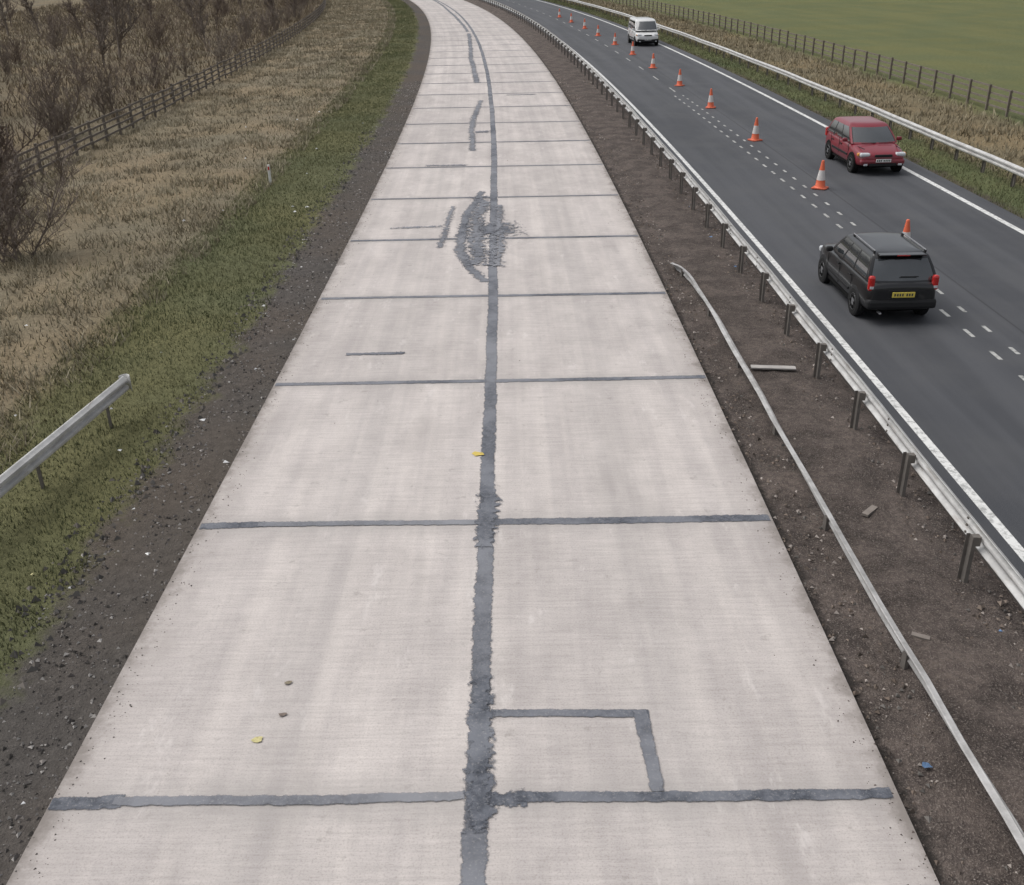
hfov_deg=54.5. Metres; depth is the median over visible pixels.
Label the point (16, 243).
bare shrub
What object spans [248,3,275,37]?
bare shrub
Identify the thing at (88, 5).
bare shrub
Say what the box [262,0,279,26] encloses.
bare tree
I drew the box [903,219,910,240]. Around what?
traffic cone
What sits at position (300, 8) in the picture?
bare shrub
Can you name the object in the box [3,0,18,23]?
bare tree
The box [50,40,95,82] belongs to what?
bare shrub
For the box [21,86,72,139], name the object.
bare shrub
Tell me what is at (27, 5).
bare tree
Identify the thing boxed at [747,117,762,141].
traffic cone
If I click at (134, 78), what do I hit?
bare shrub
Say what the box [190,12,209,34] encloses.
bare shrub
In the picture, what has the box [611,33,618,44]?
traffic cone
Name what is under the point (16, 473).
crash barrier
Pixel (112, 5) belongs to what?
bare tree
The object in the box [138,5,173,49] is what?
bare shrub
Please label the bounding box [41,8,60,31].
bare shrub
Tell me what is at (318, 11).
wooden fence
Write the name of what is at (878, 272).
black car
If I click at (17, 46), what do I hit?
bare shrub
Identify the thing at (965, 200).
edge line marking
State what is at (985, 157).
verge crash barrier
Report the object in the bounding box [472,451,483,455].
yellow litter
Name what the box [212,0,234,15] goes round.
bare shrub
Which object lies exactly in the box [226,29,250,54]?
bare shrub
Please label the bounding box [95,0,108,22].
bare tree
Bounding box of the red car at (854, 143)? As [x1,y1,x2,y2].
[825,116,905,172]
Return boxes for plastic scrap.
[922,762,931,767]
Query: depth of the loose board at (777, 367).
20.35 m
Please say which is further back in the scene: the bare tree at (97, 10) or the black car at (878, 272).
the bare tree at (97, 10)
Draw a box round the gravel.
[0,79,1023,884]
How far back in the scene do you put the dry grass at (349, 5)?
40.34 m
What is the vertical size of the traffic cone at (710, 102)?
0.965 m
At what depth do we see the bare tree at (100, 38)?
79.56 m
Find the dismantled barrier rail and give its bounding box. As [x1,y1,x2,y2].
[670,262,1023,853]
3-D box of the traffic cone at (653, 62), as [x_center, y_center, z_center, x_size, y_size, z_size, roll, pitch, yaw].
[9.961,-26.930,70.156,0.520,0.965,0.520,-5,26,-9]
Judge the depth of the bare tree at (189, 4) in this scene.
120.52 m
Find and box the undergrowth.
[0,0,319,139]
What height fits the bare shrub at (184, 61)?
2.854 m
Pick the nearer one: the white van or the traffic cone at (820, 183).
the traffic cone at (820, 183)
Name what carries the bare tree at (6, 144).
on the verge at (222, 436)
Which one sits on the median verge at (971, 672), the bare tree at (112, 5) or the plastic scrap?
the plastic scrap
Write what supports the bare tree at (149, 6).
on the verge at (222, 436)
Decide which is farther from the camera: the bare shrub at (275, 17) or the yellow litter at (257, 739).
the bare shrub at (275, 17)
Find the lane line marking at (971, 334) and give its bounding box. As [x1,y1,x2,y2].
[513,2,1023,379]
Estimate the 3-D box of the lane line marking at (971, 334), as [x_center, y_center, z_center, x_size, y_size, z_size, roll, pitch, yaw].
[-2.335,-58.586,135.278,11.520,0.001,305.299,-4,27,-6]
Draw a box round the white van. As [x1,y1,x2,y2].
[628,17,659,45]
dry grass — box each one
[0,0,395,472]
[559,0,1023,183]
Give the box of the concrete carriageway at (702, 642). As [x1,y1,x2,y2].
[6,0,939,884]
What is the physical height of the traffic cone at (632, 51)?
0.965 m
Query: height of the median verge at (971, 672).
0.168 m
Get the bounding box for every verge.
[0,0,430,884]
[465,0,1023,884]
[545,0,1023,218]
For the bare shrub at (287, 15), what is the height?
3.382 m
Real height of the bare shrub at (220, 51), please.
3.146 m
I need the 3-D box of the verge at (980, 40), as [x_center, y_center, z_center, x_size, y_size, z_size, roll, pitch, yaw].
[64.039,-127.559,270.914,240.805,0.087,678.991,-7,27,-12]
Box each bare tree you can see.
[0,0,12,34]
[0,102,47,249]
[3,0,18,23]
[13,0,40,32]
[56,0,84,37]
[78,0,123,66]
[88,0,108,49]
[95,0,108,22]
[95,0,146,59]
[117,0,136,23]
[135,0,155,21]
[172,0,195,25]
[186,0,212,46]
[210,0,223,29]
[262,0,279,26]
[294,0,304,15]
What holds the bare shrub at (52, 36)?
on the verge at (222, 436)
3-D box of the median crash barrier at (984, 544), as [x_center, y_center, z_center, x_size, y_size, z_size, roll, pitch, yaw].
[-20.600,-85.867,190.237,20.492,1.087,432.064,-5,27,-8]
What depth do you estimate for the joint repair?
12.35 m
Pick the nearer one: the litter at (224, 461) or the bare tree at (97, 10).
the litter at (224, 461)
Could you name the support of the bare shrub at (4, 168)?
on the verge at (222, 436)
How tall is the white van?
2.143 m
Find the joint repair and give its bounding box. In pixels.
[47,0,892,884]
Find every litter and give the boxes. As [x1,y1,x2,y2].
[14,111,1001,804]
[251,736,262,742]
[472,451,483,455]
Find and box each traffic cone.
[595,25,600,35]
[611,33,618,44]
[629,42,635,54]
[648,53,656,67]
[674,69,683,85]
[706,88,715,107]
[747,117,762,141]
[811,160,828,189]
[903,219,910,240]
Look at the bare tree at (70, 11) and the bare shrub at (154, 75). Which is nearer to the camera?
the bare shrub at (154, 75)
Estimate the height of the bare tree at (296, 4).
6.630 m
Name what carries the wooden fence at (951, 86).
on the verge at (980, 40)
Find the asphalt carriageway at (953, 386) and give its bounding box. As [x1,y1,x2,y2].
[481,0,1023,610]
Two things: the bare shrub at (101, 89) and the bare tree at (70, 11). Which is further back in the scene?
the bare tree at (70, 11)
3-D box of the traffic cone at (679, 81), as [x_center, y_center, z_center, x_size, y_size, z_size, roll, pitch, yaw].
[10.322,-22.453,61.159,0.520,0.965,0.520,13,29,29]
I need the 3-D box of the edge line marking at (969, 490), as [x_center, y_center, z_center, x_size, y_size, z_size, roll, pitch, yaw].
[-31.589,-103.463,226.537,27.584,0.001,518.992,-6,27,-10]
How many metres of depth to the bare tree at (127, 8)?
124.54 m
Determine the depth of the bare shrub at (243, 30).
96.08 m
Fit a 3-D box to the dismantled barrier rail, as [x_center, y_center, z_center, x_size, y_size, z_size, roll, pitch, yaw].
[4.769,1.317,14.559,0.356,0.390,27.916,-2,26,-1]
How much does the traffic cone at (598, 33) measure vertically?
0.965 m
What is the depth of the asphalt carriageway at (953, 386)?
29.50 m
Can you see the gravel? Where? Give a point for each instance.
(76, 595)
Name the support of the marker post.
on the verge at (222, 436)
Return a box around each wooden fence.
[6,0,325,184]
[609,0,1023,116]
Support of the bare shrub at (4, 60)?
on the verge at (222, 436)
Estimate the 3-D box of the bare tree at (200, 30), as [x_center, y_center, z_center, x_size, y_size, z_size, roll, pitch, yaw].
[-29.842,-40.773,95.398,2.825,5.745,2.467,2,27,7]
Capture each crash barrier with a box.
[0,374,131,497]
[484,0,1023,608]
[558,0,1023,187]
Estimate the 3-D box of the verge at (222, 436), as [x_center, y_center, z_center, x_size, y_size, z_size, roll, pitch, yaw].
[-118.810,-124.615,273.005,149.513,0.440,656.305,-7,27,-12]
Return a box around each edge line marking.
[485,0,1023,561]
[538,0,1023,233]
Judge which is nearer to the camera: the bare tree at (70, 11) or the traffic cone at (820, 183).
the traffic cone at (820, 183)
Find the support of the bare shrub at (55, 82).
on the verge at (222, 436)
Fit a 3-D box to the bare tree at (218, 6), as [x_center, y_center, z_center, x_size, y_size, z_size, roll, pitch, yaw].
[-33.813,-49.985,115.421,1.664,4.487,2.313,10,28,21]
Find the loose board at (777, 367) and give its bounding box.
[750,365,795,369]
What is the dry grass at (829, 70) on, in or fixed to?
on the verge at (980, 40)
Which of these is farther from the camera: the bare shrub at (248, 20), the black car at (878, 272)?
the bare shrub at (248, 20)
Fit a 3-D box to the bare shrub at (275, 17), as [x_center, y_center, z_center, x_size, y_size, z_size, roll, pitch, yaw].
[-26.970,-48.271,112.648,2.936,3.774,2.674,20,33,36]
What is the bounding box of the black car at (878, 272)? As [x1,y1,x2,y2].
[818,232,939,315]
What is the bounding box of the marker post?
[267,165,271,181]
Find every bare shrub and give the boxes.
[0,45,11,74]
[0,130,96,262]
[0,135,25,216]
[1,37,26,66]
[9,37,99,139]
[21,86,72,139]
[31,11,69,50]
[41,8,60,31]
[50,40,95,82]
[69,59,123,115]
[81,0,107,15]
[108,55,150,101]
[126,45,177,90]
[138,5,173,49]
[162,40,198,76]
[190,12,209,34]
[200,27,237,62]
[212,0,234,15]
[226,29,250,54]
[234,10,256,46]
[236,10,256,34]
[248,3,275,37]
[267,1,286,30]
[277,2,294,24]
[291,2,306,18]
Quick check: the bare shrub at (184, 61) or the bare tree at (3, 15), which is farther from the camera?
the bare tree at (3, 15)

